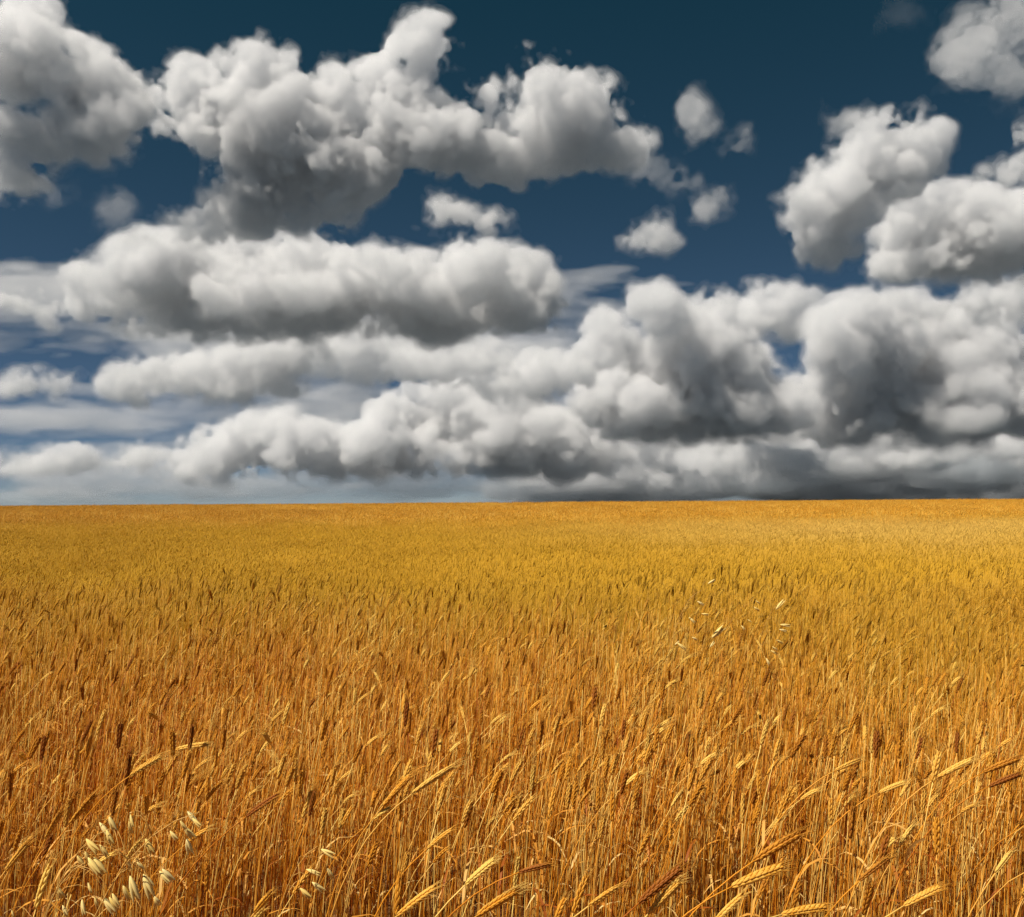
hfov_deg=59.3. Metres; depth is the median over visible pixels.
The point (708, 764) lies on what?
wheat plant
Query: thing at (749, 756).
wheat plant
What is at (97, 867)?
wild oat
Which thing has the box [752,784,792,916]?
wheat plant
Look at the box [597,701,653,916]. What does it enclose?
wheat plant
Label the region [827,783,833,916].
wheat plant
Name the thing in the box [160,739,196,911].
wheat plant
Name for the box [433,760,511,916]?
wheat plant
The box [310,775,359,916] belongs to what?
wheat plant
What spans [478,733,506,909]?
wheat plant
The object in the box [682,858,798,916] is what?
wheat plant
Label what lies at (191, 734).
wheat plant
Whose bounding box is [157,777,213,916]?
wheat plant
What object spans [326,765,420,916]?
wheat plant
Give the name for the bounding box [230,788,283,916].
wheat plant
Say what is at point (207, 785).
wheat plant
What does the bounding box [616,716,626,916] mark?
wheat plant
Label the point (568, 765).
wheat plant
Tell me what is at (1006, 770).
wheat plant
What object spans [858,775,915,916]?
wheat plant
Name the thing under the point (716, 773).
wheat plant
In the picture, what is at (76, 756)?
wheat plant
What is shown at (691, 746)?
wheat plant
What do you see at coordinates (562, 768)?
wheat plant
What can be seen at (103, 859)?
wheat plant
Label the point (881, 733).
wheat plant
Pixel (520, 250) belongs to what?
sky
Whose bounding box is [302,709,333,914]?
wheat plant
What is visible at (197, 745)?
wheat plant
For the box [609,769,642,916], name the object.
wheat plant
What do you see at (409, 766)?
wheat plant
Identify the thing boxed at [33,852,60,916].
wheat plant
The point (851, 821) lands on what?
wheat plant
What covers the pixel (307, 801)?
wheat plant
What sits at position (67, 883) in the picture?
wheat plant
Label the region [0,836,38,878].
wheat plant
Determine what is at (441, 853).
wheat plant
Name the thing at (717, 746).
wheat plant
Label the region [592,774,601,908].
wheat plant
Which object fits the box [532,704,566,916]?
wheat plant
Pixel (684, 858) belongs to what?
wheat plant
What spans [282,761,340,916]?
wheat plant
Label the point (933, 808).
wheat plant
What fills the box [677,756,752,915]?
wheat plant
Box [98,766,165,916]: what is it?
wheat plant
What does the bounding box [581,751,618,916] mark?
wheat plant
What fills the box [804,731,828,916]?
wheat plant
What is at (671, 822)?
wheat plant
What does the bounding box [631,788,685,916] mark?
wheat plant
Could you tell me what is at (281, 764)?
wheat plant
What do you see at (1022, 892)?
wheat plant
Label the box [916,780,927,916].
wheat plant
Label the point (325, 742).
wheat plant
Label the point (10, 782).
wheat plant
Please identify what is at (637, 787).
wheat plant
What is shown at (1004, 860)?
wheat plant
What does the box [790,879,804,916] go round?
wheat plant
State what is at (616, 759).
wheat plant
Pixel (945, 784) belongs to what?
wheat plant
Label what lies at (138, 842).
wheat plant
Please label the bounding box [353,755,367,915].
wheat plant
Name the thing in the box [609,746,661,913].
wheat plant
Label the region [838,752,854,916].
wheat plant
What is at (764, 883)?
wheat plant
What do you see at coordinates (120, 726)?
wheat plant
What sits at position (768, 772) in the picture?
wheat plant
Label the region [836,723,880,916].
wheat plant
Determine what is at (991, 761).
wheat plant
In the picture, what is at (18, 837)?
wheat plant
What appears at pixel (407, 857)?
wheat plant
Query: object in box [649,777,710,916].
wheat plant
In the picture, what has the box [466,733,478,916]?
wheat plant
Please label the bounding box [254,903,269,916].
wheat plant
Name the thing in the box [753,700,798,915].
wheat plant
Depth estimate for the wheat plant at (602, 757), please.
2.55 m
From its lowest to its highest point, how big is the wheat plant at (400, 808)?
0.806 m
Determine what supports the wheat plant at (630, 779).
on the ground
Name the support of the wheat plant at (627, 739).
on the ground
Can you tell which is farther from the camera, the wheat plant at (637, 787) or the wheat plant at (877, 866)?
the wheat plant at (637, 787)
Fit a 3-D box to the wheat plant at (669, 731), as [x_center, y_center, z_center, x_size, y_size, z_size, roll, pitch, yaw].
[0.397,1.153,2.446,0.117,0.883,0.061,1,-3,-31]
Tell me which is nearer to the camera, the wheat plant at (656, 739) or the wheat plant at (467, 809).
the wheat plant at (467, 809)
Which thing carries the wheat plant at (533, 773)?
on the ground
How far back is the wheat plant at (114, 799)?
2.27 m
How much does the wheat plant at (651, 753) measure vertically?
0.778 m
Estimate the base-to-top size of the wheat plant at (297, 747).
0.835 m
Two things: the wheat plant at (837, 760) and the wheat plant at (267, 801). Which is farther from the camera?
the wheat plant at (837, 760)
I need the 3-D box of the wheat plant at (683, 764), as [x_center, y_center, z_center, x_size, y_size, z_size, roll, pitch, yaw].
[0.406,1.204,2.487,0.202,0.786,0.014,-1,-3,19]
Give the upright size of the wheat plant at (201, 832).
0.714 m
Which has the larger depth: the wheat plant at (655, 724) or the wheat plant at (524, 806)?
the wheat plant at (655, 724)
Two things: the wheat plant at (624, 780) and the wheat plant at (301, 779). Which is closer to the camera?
the wheat plant at (301, 779)
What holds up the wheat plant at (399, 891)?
on the ground
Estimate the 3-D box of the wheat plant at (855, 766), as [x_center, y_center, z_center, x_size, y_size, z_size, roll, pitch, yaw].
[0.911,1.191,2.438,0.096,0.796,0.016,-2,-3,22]
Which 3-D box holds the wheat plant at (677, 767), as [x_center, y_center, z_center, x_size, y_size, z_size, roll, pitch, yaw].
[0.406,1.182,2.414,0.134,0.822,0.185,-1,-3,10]
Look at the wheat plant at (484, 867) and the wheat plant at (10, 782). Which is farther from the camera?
the wheat plant at (10, 782)
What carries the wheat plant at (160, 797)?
on the ground
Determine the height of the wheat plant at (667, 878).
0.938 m
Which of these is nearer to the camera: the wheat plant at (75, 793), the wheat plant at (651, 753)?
the wheat plant at (75, 793)
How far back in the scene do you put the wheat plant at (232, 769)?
2.24 m
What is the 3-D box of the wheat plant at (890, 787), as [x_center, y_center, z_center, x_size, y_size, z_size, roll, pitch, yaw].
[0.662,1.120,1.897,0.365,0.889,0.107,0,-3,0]
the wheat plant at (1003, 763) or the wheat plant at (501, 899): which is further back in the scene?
the wheat plant at (1003, 763)
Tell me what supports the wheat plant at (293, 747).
on the ground
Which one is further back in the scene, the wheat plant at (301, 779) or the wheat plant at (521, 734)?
the wheat plant at (521, 734)
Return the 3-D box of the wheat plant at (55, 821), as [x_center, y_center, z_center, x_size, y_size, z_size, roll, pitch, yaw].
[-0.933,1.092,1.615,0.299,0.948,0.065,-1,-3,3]
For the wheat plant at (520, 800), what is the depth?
2.33 m
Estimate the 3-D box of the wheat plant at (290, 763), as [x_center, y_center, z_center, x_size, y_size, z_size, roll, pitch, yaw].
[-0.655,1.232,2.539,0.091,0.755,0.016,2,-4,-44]
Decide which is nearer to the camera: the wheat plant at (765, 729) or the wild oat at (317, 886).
the wild oat at (317, 886)
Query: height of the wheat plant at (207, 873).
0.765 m
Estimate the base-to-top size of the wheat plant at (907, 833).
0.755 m
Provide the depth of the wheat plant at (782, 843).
1.45 m
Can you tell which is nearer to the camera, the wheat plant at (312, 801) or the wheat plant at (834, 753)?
the wheat plant at (312, 801)
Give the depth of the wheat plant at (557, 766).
2.54 m
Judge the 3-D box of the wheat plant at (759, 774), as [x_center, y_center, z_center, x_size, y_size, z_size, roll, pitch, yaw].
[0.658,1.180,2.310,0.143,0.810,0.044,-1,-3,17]
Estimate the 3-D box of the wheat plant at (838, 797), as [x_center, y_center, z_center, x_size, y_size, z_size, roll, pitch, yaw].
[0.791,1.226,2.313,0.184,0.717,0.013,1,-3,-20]
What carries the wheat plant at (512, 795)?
on the ground
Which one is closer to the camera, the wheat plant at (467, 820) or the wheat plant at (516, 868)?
the wheat plant at (516, 868)
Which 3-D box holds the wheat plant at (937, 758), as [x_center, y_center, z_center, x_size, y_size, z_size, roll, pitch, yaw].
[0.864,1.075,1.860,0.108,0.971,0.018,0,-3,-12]
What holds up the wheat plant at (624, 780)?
on the ground
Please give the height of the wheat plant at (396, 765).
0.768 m
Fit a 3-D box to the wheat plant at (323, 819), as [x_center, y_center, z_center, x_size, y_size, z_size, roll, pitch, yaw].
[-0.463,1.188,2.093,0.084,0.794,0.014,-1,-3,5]
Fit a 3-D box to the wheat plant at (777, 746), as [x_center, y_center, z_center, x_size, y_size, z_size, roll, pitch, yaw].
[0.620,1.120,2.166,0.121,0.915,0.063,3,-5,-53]
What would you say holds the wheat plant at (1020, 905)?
on the ground
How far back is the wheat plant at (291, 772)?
2.15 m
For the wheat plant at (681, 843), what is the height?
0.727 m
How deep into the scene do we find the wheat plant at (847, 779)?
2.17 m
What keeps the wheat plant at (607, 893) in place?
on the ground
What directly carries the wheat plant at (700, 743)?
on the ground
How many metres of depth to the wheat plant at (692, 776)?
2.15 m
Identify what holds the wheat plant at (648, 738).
on the ground
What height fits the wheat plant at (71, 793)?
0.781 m
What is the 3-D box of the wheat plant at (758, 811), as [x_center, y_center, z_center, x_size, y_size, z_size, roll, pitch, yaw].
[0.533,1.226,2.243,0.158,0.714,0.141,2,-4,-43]
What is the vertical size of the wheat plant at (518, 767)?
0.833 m
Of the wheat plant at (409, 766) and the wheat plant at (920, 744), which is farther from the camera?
the wheat plant at (920, 744)
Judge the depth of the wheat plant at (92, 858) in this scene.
1.78 m
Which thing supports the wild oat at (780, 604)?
on the ground
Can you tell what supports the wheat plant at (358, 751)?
on the ground
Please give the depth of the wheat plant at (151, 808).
2.31 m
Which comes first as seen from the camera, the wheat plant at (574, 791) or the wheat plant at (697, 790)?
the wheat plant at (697, 790)
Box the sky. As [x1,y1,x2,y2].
[0,0,1023,505]
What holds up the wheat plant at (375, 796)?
on the ground
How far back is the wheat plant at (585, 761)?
2.44 m
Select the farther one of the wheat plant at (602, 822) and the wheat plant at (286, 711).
the wheat plant at (286, 711)
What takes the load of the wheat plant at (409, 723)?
on the ground
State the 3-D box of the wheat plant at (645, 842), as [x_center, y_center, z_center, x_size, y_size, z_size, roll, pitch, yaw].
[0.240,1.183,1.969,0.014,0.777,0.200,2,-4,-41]
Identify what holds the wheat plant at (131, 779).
on the ground
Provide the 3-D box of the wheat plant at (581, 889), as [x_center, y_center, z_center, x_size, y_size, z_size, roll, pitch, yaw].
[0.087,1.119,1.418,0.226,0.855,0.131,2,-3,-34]
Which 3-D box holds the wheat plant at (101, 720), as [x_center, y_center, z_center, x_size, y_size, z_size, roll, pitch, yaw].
[-1.097,1.117,2.320,0.108,0.972,0.018,0,-3,-14]
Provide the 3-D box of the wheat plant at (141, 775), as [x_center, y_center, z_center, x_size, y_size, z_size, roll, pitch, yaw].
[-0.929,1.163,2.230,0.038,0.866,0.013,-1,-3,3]
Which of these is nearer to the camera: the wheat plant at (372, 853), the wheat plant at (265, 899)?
the wheat plant at (265, 899)
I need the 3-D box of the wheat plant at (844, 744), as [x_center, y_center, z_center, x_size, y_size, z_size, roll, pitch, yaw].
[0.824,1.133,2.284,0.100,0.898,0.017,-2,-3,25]
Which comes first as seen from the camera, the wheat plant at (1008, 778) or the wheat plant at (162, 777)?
the wheat plant at (1008, 778)
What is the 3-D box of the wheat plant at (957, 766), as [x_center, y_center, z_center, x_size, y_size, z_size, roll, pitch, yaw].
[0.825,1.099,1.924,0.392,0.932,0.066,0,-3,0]
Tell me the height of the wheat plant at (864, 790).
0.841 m
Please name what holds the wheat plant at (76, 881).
on the ground
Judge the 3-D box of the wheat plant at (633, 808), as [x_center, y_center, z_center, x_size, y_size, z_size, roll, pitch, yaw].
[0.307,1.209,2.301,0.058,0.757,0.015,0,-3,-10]
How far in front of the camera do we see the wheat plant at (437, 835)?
2.19 m
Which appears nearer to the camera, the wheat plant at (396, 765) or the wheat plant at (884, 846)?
the wheat plant at (884, 846)
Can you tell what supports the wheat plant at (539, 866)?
on the ground
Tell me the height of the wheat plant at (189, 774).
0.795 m
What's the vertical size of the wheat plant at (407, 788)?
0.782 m
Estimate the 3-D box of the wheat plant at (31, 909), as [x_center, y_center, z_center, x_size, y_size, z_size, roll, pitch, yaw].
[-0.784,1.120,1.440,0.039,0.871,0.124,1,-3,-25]
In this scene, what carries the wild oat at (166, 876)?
on the ground
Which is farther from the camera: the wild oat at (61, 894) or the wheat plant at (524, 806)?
the wheat plant at (524, 806)
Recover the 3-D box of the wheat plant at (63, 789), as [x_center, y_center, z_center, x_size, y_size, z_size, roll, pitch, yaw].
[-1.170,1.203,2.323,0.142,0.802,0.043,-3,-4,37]
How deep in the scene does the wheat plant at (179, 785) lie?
2.32 m
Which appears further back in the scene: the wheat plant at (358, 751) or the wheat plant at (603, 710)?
the wheat plant at (603, 710)
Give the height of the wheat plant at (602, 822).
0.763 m
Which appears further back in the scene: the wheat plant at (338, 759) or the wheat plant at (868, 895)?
the wheat plant at (338, 759)
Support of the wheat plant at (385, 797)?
on the ground
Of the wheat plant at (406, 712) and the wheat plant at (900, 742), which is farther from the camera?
the wheat plant at (406, 712)
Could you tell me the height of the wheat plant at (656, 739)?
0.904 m
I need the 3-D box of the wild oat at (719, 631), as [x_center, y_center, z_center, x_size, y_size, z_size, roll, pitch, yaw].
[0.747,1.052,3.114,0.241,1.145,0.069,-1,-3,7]
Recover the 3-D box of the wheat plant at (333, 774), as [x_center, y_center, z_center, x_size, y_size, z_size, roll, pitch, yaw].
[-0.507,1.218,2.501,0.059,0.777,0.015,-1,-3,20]
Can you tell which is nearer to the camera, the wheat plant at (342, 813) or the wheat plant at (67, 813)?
the wheat plant at (67, 813)
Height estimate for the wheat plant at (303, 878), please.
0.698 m
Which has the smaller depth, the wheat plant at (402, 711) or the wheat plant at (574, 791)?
the wheat plant at (574, 791)
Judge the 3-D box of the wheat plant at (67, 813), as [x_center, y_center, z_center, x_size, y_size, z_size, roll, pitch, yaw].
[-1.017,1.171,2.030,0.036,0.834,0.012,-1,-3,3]
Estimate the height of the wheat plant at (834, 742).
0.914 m
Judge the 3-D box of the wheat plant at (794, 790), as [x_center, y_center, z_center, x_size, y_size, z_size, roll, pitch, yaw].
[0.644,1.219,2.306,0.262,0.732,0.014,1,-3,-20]
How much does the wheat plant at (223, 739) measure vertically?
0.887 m
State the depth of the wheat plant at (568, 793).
2.23 m
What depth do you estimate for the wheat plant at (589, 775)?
2.45 m
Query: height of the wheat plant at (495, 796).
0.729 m
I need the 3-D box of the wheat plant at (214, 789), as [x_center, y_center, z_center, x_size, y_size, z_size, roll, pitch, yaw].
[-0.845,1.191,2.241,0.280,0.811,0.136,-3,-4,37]
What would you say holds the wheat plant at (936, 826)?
on the ground
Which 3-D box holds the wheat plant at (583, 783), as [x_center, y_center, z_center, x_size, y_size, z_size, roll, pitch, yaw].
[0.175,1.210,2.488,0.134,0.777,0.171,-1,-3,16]
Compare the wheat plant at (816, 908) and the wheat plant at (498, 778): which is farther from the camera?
the wheat plant at (498, 778)
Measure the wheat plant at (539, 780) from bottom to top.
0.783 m
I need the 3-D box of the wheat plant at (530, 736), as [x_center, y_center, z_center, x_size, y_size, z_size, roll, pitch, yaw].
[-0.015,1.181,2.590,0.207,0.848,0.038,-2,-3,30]
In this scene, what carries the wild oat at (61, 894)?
on the ground
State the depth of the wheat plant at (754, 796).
2.37 m
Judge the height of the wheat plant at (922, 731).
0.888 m
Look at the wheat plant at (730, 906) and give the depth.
1.22 m
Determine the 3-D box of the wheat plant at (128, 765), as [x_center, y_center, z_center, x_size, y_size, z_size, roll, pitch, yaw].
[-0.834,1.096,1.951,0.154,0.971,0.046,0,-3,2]
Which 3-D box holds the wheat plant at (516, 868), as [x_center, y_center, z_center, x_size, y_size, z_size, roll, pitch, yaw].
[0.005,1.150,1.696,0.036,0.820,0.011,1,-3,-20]
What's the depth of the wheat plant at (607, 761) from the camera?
2.47 m
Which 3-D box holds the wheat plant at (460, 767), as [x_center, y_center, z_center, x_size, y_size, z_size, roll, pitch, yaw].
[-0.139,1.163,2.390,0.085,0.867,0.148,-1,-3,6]
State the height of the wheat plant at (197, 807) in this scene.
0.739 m
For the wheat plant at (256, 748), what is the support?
on the ground
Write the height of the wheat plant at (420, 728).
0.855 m
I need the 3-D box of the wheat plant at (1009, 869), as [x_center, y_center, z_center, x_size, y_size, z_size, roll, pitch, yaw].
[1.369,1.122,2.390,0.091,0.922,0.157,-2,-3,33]
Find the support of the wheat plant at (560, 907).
on the ground
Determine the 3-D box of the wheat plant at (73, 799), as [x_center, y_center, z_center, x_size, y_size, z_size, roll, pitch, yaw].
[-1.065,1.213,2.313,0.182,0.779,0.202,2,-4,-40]
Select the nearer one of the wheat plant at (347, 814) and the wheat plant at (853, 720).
the wheat plant at (347, 814)
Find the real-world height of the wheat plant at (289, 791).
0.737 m
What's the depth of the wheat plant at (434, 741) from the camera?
2.15 m
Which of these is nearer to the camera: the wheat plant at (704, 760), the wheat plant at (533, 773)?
the wheat plant at (533, 773)
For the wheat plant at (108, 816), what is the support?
on the ground
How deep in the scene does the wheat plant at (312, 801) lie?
1.98 m
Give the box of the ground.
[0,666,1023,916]
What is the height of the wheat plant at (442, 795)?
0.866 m
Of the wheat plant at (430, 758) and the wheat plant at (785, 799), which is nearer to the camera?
the wheat plant at (785, 799)
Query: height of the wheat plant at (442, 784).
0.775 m
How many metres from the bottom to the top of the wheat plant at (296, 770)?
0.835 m
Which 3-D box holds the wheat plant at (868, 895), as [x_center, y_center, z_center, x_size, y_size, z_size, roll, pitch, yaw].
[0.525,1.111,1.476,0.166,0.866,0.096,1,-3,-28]
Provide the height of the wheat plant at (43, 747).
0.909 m
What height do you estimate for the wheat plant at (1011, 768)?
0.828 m
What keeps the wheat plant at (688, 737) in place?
on the ground
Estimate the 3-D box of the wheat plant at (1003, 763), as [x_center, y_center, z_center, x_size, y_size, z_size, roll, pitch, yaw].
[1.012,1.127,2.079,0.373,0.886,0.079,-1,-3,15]
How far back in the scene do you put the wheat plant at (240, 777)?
2.20 m
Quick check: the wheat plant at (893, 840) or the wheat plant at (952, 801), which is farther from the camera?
the wheat plant at (952, 801)
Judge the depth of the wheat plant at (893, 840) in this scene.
2.06 m
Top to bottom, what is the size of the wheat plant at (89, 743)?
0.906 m
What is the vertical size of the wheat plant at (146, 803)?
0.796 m
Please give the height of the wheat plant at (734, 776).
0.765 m
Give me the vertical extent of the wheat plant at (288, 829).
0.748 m
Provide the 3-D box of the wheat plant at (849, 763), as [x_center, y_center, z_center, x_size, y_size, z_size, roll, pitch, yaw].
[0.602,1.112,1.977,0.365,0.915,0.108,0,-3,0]
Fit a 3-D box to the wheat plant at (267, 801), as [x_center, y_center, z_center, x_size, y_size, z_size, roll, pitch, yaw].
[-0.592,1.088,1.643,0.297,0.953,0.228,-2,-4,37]
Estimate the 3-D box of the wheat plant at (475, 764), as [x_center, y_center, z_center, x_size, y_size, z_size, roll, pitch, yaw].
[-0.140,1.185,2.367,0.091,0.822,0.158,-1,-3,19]
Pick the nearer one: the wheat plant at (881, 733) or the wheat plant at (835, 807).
the wheat plant at (835, 807)
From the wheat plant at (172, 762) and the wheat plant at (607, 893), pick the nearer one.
the wheat plant at (607, 893)
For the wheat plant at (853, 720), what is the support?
on the ground
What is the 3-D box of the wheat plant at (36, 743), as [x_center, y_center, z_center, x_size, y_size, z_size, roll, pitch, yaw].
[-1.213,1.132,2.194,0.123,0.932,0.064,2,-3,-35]
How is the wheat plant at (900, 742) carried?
on the ground
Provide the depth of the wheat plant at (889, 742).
2.42 m
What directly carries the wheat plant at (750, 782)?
on the ground
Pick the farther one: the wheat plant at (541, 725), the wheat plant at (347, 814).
the wheat plant at (541, 725)
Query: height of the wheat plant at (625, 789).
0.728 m
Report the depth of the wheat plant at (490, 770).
2.50 m
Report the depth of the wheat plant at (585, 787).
2.56 m
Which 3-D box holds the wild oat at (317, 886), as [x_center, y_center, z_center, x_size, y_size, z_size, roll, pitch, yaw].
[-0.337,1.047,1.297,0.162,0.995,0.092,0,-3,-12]
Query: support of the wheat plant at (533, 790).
on the ground
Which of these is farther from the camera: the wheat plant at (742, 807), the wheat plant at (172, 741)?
the wheat plant at (172, 741)
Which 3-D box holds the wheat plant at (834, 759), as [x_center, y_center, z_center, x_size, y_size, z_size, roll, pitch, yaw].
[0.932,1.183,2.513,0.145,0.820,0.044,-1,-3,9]
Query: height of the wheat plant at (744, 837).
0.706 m
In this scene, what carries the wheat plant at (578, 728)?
on the ground
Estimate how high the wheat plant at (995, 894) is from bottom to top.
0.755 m
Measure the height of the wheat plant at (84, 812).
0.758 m
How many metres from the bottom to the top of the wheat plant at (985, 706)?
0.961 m
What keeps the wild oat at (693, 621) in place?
on the ground
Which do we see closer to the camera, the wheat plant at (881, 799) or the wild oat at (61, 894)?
the wild oat at (61, 894)
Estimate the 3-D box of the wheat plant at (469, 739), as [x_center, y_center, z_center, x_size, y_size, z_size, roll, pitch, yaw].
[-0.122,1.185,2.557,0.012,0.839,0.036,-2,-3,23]
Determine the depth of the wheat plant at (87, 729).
2.33 m
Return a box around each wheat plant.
[0,729,46,897]
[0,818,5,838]
[0,823,26,906]
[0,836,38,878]
[3,760,14,916]
[9,784,106,916]
[13,804,69,911]
[27,893,36,916]
[29,730,60,906]
[32,831,55,898]
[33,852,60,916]
[37,715,94,916]
[37,801,167,916]
[39,784,76,916]
[43,750,174,916]
[45,848,125,915]
[46,785,80,909]
[49,852,100,916]
[52,765,67,916]
[54,795,121,916]
[55,742,82,914]
[55,801,126,916]
[57,792,71,913]
[57,862,78,916]
[63,856,90,916]
[65,741,218,916]
[66,791,91,905]
[67,702,111,906]
[67,730,94,916]
[70,776,133,914]
[95,834,147,916]
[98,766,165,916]
[99,779,120,916]
[102,746,137,916]
[104,711,125,916]
[105,745,136,916]
[111,738,135,916]
[117,750,181,916]
[126,823,216,916]
[130,754,146,916]
[143,791,148,916]
[149,785,164,916]
[150,806,182,916]
[151,776,184,909]
[155,777,230,916]
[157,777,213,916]
[159,788,287,916]
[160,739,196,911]
[164,757,238,916]
[168,724,218,916]
[172,714,196,916]
[172,762,194,912]
[177,740,193,916]
[187,792,203,916]
[197,765,211,916]
[198,732,262,916]
[204,853,209,913]
[206,718,242,916]
[211,765,252,916]
[218,784,297,916]
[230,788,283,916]
[251,888,277,916]
[253,740,291,916]
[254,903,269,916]
[255,691,293,906]
[262,734,301,897]
[263,761,303,915]
[264,719,293,916]
[268,758,292,916]
[272,741,301,916]
[278,803,396,916]
[279,781,315,915]
[279,862,317,916]
[280,774,298,916]
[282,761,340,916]
[289,750,298,911]
[289,760,306,916]
[293,780,321,916]
[300,724,332,916]
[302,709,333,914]
[307,746,346,916]
[308,804,354,916]
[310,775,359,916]
[312,797,329,916]
[321,757,338,916]
[322,739,366,916]
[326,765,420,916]
[328,796,347,916]
[330,756,471,916]
[343,785,382,916]
[345,766,415,916]
[346,755,404,916]
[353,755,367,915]
[354,838,382,915]
[356,791,389,914]
[374,823,459,916]
[377,752,414,915]
[381,780,412,916]
[388,688,407,916]
[388,767,458,916]
[394,846,407,915]
[395,880,446,916]
[396,698,416,879]
[397,789,402,860]
[399,719,423,868]
[401,838,413,874]
[402,829,443,898]
[402,844,451,916]
[403,707,438,916]
[404,744,437,916]
[419,774,451,916]
[423,722,438,916]
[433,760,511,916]
[435,850,503,916]
[439,793,476,916]
[440,739,469,916]
[447,794,476,916]
[448,861,561,916]
[454,745,481,916]
[460,793,522,916]
[462,764,506,916]
[463,793,538,916]
[465,730,471,916]
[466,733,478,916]
[469,755,528,916]
[475,880,532,916]
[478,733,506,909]
[481,774,549,916]
[481,784,499,908]
[482,790,515,916]
[483,760,493,916]
[492,724,537,916]
[497,717,529,916]
[503,783,525,916]
[506,755,567,912]
[506,776,538,916]
[512,849,521,914]
[519,752,597,916]
[524,757,537,916]
[526,706,565,916]
[526,766,655,913]
[528,745,574,916]
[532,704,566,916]
[532,783,598,916]
[536,751,567,910]
[536,777,559,916]
[547,769,591,914]
[554,891,570,916]
[557,772,574,906]
[558,766,590,916]
[563,772,579,916]
[565,707,598,916]
[571,748,603,914]
[572,866,595,916]
[574,879,629,916]
[577,747,652,916]
[577,772,591,911]
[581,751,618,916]
[582,697,608,915]
[584,717,612,893]
[585,681,597,916]
[590,804,608,916]
[592,745,623,916]
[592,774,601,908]
[593,747,610,916]
[594,725,614,916]
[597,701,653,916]
[601,744,659,893]
[604,765,629,916]
[605,723,633,916]
[606,747,727,916]
[607,776,616,916]
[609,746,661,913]
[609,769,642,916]
[611,767,647,916]
[612,714,664,901]
[613,766,630,912]
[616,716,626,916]
[619,829,654,916]
[620,738,653,916]
[622,782,638,916]
[623,854,697,916]
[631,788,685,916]
[634,803,693,916]
[635,720,676,916]
[638,757,687,916]
[640,724,659,916]
[640,752,684,916]
[641,731,651,916]
[645,872,691,916]
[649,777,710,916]
[653,767,723,915]
[657,752,717,916]
[666,807,674,914]
[669,756,702,916]
[670,775,704,916]
[676,720,692,916]
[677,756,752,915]
[681,727,719,916]
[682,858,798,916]
[683,730,695,915]
[684,715,710,872]
[689,822,819,916]
[702,766,714,916]
[703,749,757,916]
[705,756,783,905]
[705,785,828,916]
[710,771,756,916]
[711,734,720,916]
[716,886,753,916]
[725,764,737,916]
[730,785,762,916]
[733,805,761,916]
[737,783,756,913]
[737,796,761,916]
[738,711,772,912]
[738,756,867,916]
[739,784,800,916]
[740,785,745,916]
[742,729,810,914]
[751,730,786,915]
[751,876,770,916]
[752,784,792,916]
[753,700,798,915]
[754,759,762,916]
[759,781,796,916]
[772,902,841,916]
[782,779,910,916]
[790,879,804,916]
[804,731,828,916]
[809,791,843,916]
[810,723,844,916]
[811,801,840,916]
[819,707,860,902]
[819,730,852,916]
[821,767,854,916]
[825,849,897,916]
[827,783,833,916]
[829,723,839,916]
[831,742,865,915]
[832,744,840,916]
[834,752,861,916]
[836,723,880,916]
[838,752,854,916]
[842,830,901,916]
[845,788,857,916]
[846,753,986,915]
[847,773,870,916]
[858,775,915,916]
[861,731,895,916]
[861,872,882,916]
[864,754,1023,916]
[864,792,884,916]
[866,821,921,916]
[867,818,896,916]
[868,721,876,916]
[871,713,913,916]
[882,770,1023,916]
[884,724,929,909]
[885,880,952,916]
[888,716,906,916]
[889,726,927,916]
[911,721,960,916]
[913,796,939,915]
[914,740,944,916]
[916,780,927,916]
[919,825,1023,916]
[923,773,951,916]
[931,797,941,916]
[943,781,957,916]
[961,708,990,916]
[968,846,1016,916]
[975,873,1023,916]
[979,745,997,916]
[979,756,1013,908]
[980,687,1016,916]
[1004,763,1014,916]
[1007,757,1023,916]
[1014,884,1023,916]
[1015,899,1023,916]
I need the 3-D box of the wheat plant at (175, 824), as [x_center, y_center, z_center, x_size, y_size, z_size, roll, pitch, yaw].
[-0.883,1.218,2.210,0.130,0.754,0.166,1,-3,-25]
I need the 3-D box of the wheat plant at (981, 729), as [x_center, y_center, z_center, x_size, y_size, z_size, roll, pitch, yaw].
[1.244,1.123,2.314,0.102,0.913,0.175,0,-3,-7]
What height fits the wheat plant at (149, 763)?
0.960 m
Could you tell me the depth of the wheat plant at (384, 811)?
2.36 m
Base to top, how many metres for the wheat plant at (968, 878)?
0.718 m
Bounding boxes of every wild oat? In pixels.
[11,860,98,916]
[45,810,154,916]
[94,801,201,916]
[277,835,334,916]
[659,579,715,708]
[695,600,759,916]
[738,599,789,847]
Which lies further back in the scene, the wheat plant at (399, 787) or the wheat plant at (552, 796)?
the wheat plant at (552, 796)
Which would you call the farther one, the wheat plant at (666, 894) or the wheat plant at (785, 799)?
the wheat plant at (785, 799)
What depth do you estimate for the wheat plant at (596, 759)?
2.51 m
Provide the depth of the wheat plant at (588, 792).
2.38 m
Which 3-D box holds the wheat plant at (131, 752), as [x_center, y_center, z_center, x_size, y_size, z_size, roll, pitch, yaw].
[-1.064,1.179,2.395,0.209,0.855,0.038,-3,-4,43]
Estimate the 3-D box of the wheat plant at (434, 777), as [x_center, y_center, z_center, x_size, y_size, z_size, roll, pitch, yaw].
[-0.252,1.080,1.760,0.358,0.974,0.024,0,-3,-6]

